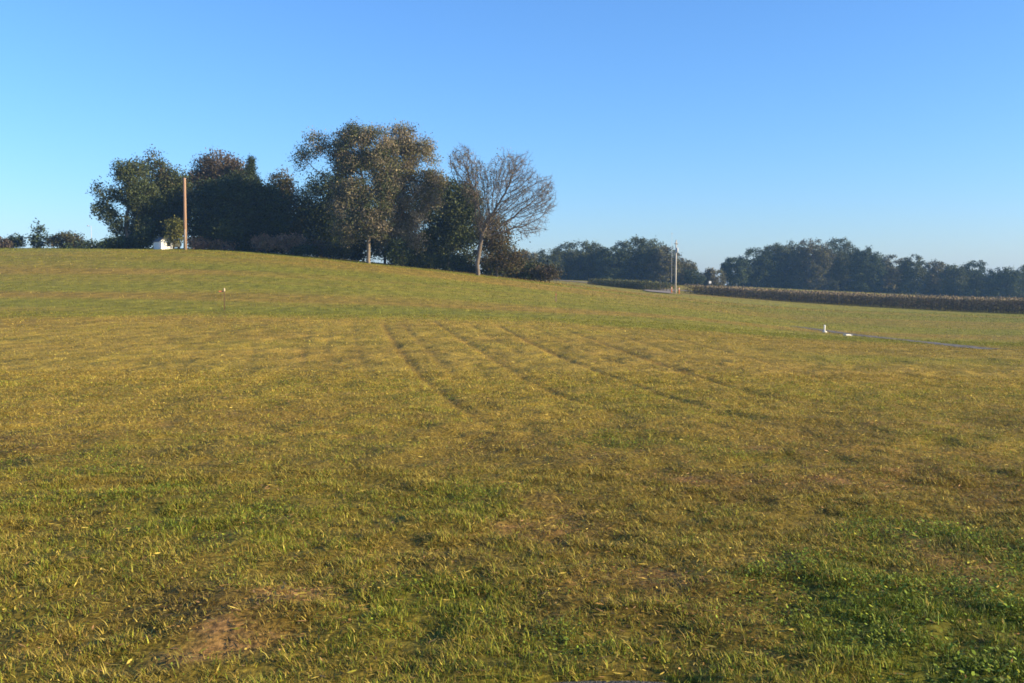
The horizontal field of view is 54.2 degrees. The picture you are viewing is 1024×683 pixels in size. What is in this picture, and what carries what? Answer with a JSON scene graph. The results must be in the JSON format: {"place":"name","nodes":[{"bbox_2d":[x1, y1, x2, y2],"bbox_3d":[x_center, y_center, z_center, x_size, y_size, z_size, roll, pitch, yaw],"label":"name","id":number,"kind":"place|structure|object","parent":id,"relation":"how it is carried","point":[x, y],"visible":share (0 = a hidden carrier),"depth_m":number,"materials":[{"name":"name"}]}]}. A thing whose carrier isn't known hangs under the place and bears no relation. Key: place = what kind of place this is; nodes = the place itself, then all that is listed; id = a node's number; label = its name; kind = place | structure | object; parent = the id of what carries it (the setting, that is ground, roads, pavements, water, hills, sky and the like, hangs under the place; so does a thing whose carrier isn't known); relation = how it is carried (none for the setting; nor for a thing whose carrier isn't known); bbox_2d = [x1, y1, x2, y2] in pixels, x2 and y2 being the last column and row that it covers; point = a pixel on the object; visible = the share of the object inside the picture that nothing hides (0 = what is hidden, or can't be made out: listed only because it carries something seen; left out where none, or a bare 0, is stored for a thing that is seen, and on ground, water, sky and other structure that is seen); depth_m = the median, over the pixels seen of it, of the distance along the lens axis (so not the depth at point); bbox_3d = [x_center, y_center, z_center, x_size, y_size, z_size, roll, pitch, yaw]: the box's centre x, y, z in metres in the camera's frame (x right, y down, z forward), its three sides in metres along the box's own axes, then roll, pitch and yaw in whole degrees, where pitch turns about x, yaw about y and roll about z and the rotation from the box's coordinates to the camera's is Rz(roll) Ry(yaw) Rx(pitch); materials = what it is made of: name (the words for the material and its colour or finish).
{"place":"outdoors","nodes":[
{"label":"outdoors","id":0,"kind":"place"},
{"bbox_2d":[0,247,1023,682],"bbox_3d":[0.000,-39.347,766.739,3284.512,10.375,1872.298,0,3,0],"label":"ground","id":1,"kind":"structure","parent":0,"point":[366,286],"depth_m":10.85,"materials":[{"name":"green plant"}]},
{"bbox_2d":[0,236,13,247],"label":"shrub","id":2,"kind":"object","parent":1,"relation":"on","point":[6,243],"visible":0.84,"depth_m":168.85,"materials":[{"name":"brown plant"}]},
{"bbox_2d":[4,233,27,247],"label":"shrub","id":3,"kind":"object","parent":1,"relation":"on","point":[17,241],"visible":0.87,"depth_m":170.99,"materials":[{"name":"green plant"}]},
{"bbox_2d":[25,218,51,247],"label":"hedge tree","id":4,"kind":"object","parent":1,"relation":"on","point":[36,241],"visible":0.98,"depth_m":170.90,"materials":[{"name":"green plant"}]},
{"bbox_2d":[43,230,85,247],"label":"shrub","id":5,"kind":"object","parent":1,"relation":"on","point":[61,239],"visible":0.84,"depth_m":170.51,"materials":[{"name":"green plant"}]},
{"bbox_2d":[61,238,108,247],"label":"hedge","id":6,"kind":"object","parent":1,"relation":"on","point":[90,244],"visible":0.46,"depth_m":170.79,"materials":[{"name":"green plant"}]},
{"bbox_2d":[101,235,135,248],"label":"shrub","id":7,"kind":"object","parent":1,"relation":"on","point":[113,243],"visible":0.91,"depth_m":130.92,"materials":[{"name":"green plant"}]},
{"bbox_2d":[85,155,168,248],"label":"shade tree","id":8,"kind":"object","parent":1,"relation":"on","point":[135,197],"visible":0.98,"depth_m":131.38,"materials":[{"name":"green plant"}]},
{"bbox_2d":[128,224,156,248],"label":"shrub","id":9,"kind":"object","parent":1,"relation":"on","point":[146,237],"visible":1,"depth_m":129.96,"materials":[{"name":"green plant"}]},
{"bbox_2d":[120,144,198,247],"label":"shade tree","id":10,"kind":"object","parent":1,"relation":"on","point":[168,183],"visible":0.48,"depth_m":135.80,"materials":[{"name":"green plant"}]},
{"bbox_2d":[153,237,172,248],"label":"hut","id":11,"kind":"object","parent":1,"relation":"on","point":[160,243],"visible":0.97,"depth_m":128.97,"materials":[{"name":"white paint"}]},
{"bbox_2d":[160,215,188,248],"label":"shrub","id":12,"kind":"object","parent":1,"relation":"on","point":[174,225],"visible":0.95,"depth_m":128.94,"materials":[{"name":"green plant"}]},
{"bbox_2d":[173,241,181,248],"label":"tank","id":13,"kind":"object","parent":1,"relation":"on","point":[178,246],"visible":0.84,"depth_m":130.22,"materials":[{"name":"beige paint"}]},
{"bbox_2d":[182,178,186,249],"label":"utility pole","id":14,"kind":"object","parent":1,"relation":"on","point":[184,218],"visible":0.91,"depth_m":127.22,"materials":[{"name":"brown wood"}]},
{"bbox_2d":[187,236,213,249],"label":"brush","id":15,"kind":"object","parent":1,"relation":"on","point":[195,243],"visible":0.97,"depth_m":130.18,"materials":[{"name":"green plant"}]},
{"bbox_2d":[185,147,248,216],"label":"round tree","id":16,"kind":"object","parent":1,"relation":"on","point":[211,168],"visible":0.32,"depth_m":143.59,"materials":[{"name":"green plant"}]},
{"bbox_2d":[199,238,235,249],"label":"brush","id":17,"kind":"object","parent":1,"relation":"on","point":[219,246],"visible":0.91,"depth_m":130.88,"materials":[{"name":"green plant"}]},
{"bbox_2d":[175,164,301,253],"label":"dome tree","id":18,"kind":"object","parent":1,"relation":"on","point":[246,209],"visible":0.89,"depth_m":131.54,"materials":[{"name":"green plant"}]},
{"bbox_2d":[232,236,255,251],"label":"brush","id":19,"kind":"object","parent":1,"relation":"on","point":[241,247],"visible":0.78,"depth_m":131.95,"materials":[{"name":"green plant"}]},
{"bbox_2d":[241,153,260,183],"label":"conifer","id":20,"kind":"object","parent":1,"relation":"on","point":[250,160],"visible":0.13,"depth_m":141.54,"materials":[{"name":"green plant"}]},
{"bbox_2d":[248,231,282,252],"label":"brush","id":21,"kind":"object","parent":1,"relation":"on","point":[265,242],"visible":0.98,"depth_m":130.48,"materials":[{"name":"brown plant"}]},
{"bbox_2d":[260,232,288,253],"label":"bush","id":22,"kind":"object","parent":1,"relation":"on","point":[277,250],"visible":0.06,"depth_m":137.98,"materials":[{"name":"green plant"}]},
{"bbox_2d":[264,164,309,251],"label":"slender tree","id":23,"kind":"object","parent":1,"relation":"on","point":[287,181],"visible":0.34,"depth_m":137.31,"materials":[{"name":"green plant"}]},
{"bbox_2d":[275,231,309,254],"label":"brush","id":24,"kind":"object","parent":1,"relation":"on","point":[293,239],"visible":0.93,"depth_m":131.14,"materials":[{"name":"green plant"}]},
{"bbox_2d":[284,232,313,254],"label":"bush","id":25,"kind":"object","parent":1,"relation":"on","point":[287,252],"visible":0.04,"depth_m":137.84,"materials":[{"name":"green plant"}]},
{"bbox_2d":[286,241,319,256],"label":"brush","id":26,"kind":"object","parent":1,"relation":"on","point":[303,250],"visible":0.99,"depth_m":130.50,"materials":[{"name":"green plant"}]},
{"bbox_2d":[302,235,332,257],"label":"brush","id":27,"kind":"object","parent":1,"relation":"on","point":[318,243],"visible":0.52,"depth_m":131.94,"materials":[{"name":"green plant"}]},
{"bbox_2d":[309,235,338,257],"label":"bush","id":28,"kind":"object","parent":1,"relation":"on","point":[322,254],"visible":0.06,"depth_m":138.56,"materials":[{"name":"green plant"}]},
{"bbox_2d":[289,164,364,257],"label":"shade tree","id":29,"kind":"object","parent":1,"relation":"on","point":[316,223],"visible":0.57,"depth_m":136.60,"materials":[{"name":"green plant"}]},
{"bbox_2d":[320,239,351,259],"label":"brush","id":30,"kind":"object","parent":1,"relation":"on","point":[339,251],"visible":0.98,"depth_m":131.32,"materials":[{"name":"green plant"}]},
{"bbox_2d":[287,116,408,262],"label":"tall tree","id":31,"kind":"object","parent":1,"relation":"on","point":[349,162],"visible":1,"depth_m":125.22,"materials":[{"name":"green plant"}]},
{"bbox_2d":[342,238,370,260],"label":"bush","id":32,"kind":"object","parent":1,"relation":"on","point":[356,256],"visible":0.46,"depth_m":139.79,"materials":[{"name":"green plant"}]},
{"bbox_2d":[347,205,437,263],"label":"understory tree","id":33,"kind":"object","parent":1,"relation":"on","point":[373,247],"visible":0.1,"depth_m":139.36,"materials":[{"name":"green plant"}]},
{"bbox_2d":[382,237,413,265],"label":"brush","id":34,"kind":"object","parent":1,"relation":"on","point":[393,253],"visible":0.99,"depth_m":127.11,"materials":[{"name":"green plant"}]},
{"bbox_2d":[383,243,422,266],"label":"bush","id":35,"kind":"object","parent":1,"relation":"on","point":[408,255],"visible":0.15,"depth_m":137.81,"materials":[{"name":"green plant"}]},
{"bbox_2d":[372,118,454,265],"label":"tall tree","id":36,"kind":"object","parent":1,"relation":"on","point":[408,223],"visible":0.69,"depth_m":128.21,"materials":[{"name":"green plant"}]},
{"bbox_2d":[405,252,441,269],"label":"brush","id":37,"kind":"object","parent":1,"relation":"on","point":[423,259],"visible":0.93,"depth_m":130.73,"materials":[{"name":"green plant"}]},
{"bbox_2d":[434,251,470,271],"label":"brush","id":38,"kind":"object","parent":1,"relation":"on","point":[453,261],"visible":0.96,"depth_m":131.32,"materials":[{"name":"green plant"}]},
{"bbox_2d":[416,173,491,267],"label":"shade tree","id":39,"kind":"object","parent":1,"relation":"on","point":[451,231],"visible":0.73,"depth_m":135.56,"materials":[{"name":"green plant"}]},
{"bbox_2d":[454,248,480,272],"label":"bush","id":40,"kind":"object","parent":1,"relation":"on","point":[471,264],"visible":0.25,"depth_m":139.85,"materials":[{"name":"green plant"}]},
{"bbox_2d":[479,255,515,277],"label":"bush","id":41,"kind":"object","parent":1,"relation":"on","point":[492,272],"visible":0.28,"depth_m":137.86,"materials":[{"name":"green plant"}]},
{"bbox_2d":[466,210,530,277],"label":"understory tree","id":42,"kind":"object","parent":1,"relation":"on","point":[501,256],"visible":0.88,"depth_m":129.88,"materials":[{"name":"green plant"}]},
{"bbox_2d":[448,143,559,275],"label":"bare tree","id":43,"kind":"object","parent":1,"relation":"on","point":[494,183],"visible":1,"depth_m":124.88,"materials":[{"name":"grey plant"}]},
{"bbox_2d":[0,377,1023,682],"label":"clover","id":44,"kind":"object","parent":1,"relation":"on","point":[964,587],"visible":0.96,"depth_m":5.74,"materials":[{"name":"green plant"}]},
{"bbox_2d":[506,256,541,278],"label":"brush","id":45,"kind":"object","parent":1,"relation":"on","point":[522,272],"visible":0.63,"depth_m":132.18,"materials":[{"name":"green plant"}]},
{"bbox_2d":[513,248,537,277],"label":"tree","id":46,"kind":"object","parent":1,"relation":"on","point":[529,256],"visible":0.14,"depth_m":289.03,"materials":[{"name":"green plant"}]},
{"bbox_2d":[516,258,550,281],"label":"bush","id":47,"kind":"object","parent":1,"relation":"on","point":[531,278],"visible":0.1,"depth_m":139.01,"materials":[{"name":"green plant"}]},
{"bbox_2d":[525,261,566,282],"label":"brush","id":48,"kind":"object","parent":1,"relation":"on","point":[549,271],"visible":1,"depth_m":130.60,"materials":[{"name":"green plant"}]},
{"bbox_2d":[531,248,567,279],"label":"tree","id":49,"kind":"object","parent":1,"relation":"on","point":[542,258],"visible":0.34,"depth_m":295.97,"materials":[{"name":"green plant"}]},
{"bbox_2d":[548,239,608,280],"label":"tree","id":50,"kind":"object","parent":1,"relation":"on","point":[589,255],"visible":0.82,"depth_m":300.90,"materials":[{"name":"green plant"}]},
{"bbox_2d":[592,246,633,279],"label":"tree","id":51,"kind":"object","parent":1,"relation":"on","point":[617,270],"visible":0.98,"depth_m":294.29,"materials":[{"name":"green plant"}]},
{"bbox_2d":[587,278,677,290],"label":"corn rows","id":52,"kind":"object","parent":1,"relation":"on","point":[638,284],"visible":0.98,"depth_m":206.02,"materials":[{"name":"green plant"}]},
{"bbox_2d":[605,234,672,281],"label":"tree","id":53,"kind":"object","parent":1,"relation":"on","point":[644,253],"visible":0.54,"depth_m":298.17,"materials":[{"name":"green plant"}]},
{"bbox_2d":[643,245,684,283],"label":"tree","id":54,"kind":"object","parent":1,"relation":"on","point":[660,263],"visible":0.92,"depth_m":292.17,"materials":[{"name":"green plant"}]},
{"bbox_2d":[674,240,677,292],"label":"utility pole","id":55,"kind":"object","parent":1,"relation":"on","point":[676,249],"visible":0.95,"depth_m":191.40,"materials":[{"name":"grey wood"}]},
{"bbox_2d":[673,257,697,284],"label":"tree","id":56,"kind":"object","parent":1,"relation":"on","point":[689,265],"visible":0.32,"depth_m":300.28,"materials":[{"name":"green plant"}]},
{"bbox_2d":[682,268,706,285],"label":"tree","id":57,"kind":"object","parent":1,"relation":"on","point":[694,279],"visible":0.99,"depth_m":291.46,"materials":[{"name":"green plant"}]},
{"bbox_2d":[701,267,726,285],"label":"tree","id":58,"kind":"object","parent":1,"relation":"on","point":[709,273],"visible":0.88,"depth_m":298.70,"materials":[{"name":"green plant"}]},
{"bbox_2d":[719,256,753,286],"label":"tree","id":59,"kind":"object","parent":1,"relation":"on","point":[728,267],"visible":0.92,"depth_m":315.61,"materials":[{"name":"green plant"}]},
{"bbox_2d":[734,247,777,286],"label":"tree","id":60,"kind":"object","parent":1,"relation":"on","point":[761,266],"visible":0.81,"depth_m":325.09,"materials":[{"name":"green plant"}]},
{"bbox_2d":[761,240,801,288],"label":"tree","id":61,"kind":"object","parent":1,"relation":"on","point":[780,253],"visible":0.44,"depth_m":335.47,"materials":[{"name":"green plant"}]},
{"bbox_2d":[553,248,1023,297],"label":"woodland","id":62,"kind":"object","parent":1,"relation":"on","point":[833,271],"visible":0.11,"depth_m":334.39,"materials":[{"name":"green plant"}]},
{"bbox_2d":[787,237,836,290],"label":"tree","id":63,"kind":"object","parent":1,"relation":"on","point":[801,256],"visible":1,"depth_m":323.36,"materials":[{"name":"green plant"}]},
{"bbox_2d":[823,236,858,290],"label":"tree","id":64,"kind":"object","parent":1,"relation":"on","point":[840,269],"visible":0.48,"depth_m":333.45,"materials":[{"name":"green plant"}]},
{"bbox_2d":[683,284,1023,313],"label":"corn rows","id":65,"kind":"object","parent":1,"relation":"on","point":[990,304],"visible":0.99,"depth_m":172.99,"materials":[{"name":"brown plant"}]},
{"bbox_2d":[846,245,887,292],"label":"tree","id":66,"kind":"object","parent":1,"relation":"on","point":[867,261],"visible":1,"depth_m":322.35,"materials":[{"name":"green plant"}]},
{"bbox_2d":[872,254,902,292],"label":"tree","id":67,"kind":"object","parent":1,"relation":"on","point":[889,276],"visible":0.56,"depth_m":331.91,"materials":[{"name":"green plant"}]},
{"bbox_2d":[795,326,997,348],"bbox_3d":[21.008,-0.363,57.724,2.466,0.470,35.941,0,3,4],"label":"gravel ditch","id":68,"kind":"object","parent":1,"relation":"on","point":[957,345],"visible":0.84,"depth_m":50.97,"materials":[{"name":"grey gravel"}]},
{"bbox_2d":[898,253,927,294],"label":"tree","id":69,"kind":"object","parent":1,"relation":"on","point":[910,274],"visible":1,"depth_m":320.82,"materials":[{"name":"green plant"}]},
{"bbox_2d":[918,258,950,295],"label":"tree","id":70,"kind":"object","parent":1,"relation":"on","point":[934,270],"visible":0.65,"depth_m":330.68,"materials":[{"name":"green plant"}]},
{"bbox_2d":[938,264,972,296],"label":"tree","id":71,"kind":"object","parent":1,"relation":"on","point":[957,284],"visible":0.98,"depth_m":319.20,"materials":[{"name":"green plant"}]},
{"bbox_2d":[958,260,995,296],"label":"tree","id":72,"kind":"object","parent":1,"relation":"on","point":[976,284],"visible":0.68,"depth_m":328.99,"materials":[{"name":"green plant"}]},
{"bbox_2d":[983,266,1023,297],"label":"tree","id":73,"kind":"object","parent":1,"relation":"on","point":[1009,280],"visible":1,"depth_m":316.65,"materials":[{"name":"green plant"}]},
{"bbox_2d":[1016,264,1023,297],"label":"tree","id":74,"kind":"object","parent":1,"relation":"on","point":[1022,270],"visible":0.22,"depth_m":329.66,"materials":[{"name":"green plant"}]},
{"bbox_2d":[0,350,1023,682],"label":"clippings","id":75,"kind":"object","parent":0,"point":[528,502],"visible":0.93,"depth_m":8.38,"materials":[{"name":"yellow plant"}]},
{"bbox_2d":[0,0,1023,288],"label":"sky","id":76,"kind":"structure","parent":0,"point":[727,128],"materials":[{"name":"blue"}]},
{"bbox_2d":[556,681,662,682],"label":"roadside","id":77,"kind":"structure","parent":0,"point":[609,682],"depth_m":4.13,"materials":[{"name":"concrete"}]},
{"bbox_2d":[645,289,677,293],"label":"side road","id":78,"kind":"structure","parent":0,"point":[665,291],"depth_m":194.59,"materials":[{"name":"grey asphalt"}]},
{"bbox_2d":[542,279,946,302],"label":"road","id":79,"kind":"structure","parent":0,"point":[589,282],"depth_m":248.25,"materials":[{"name":"grey asphalt"}]}
]}

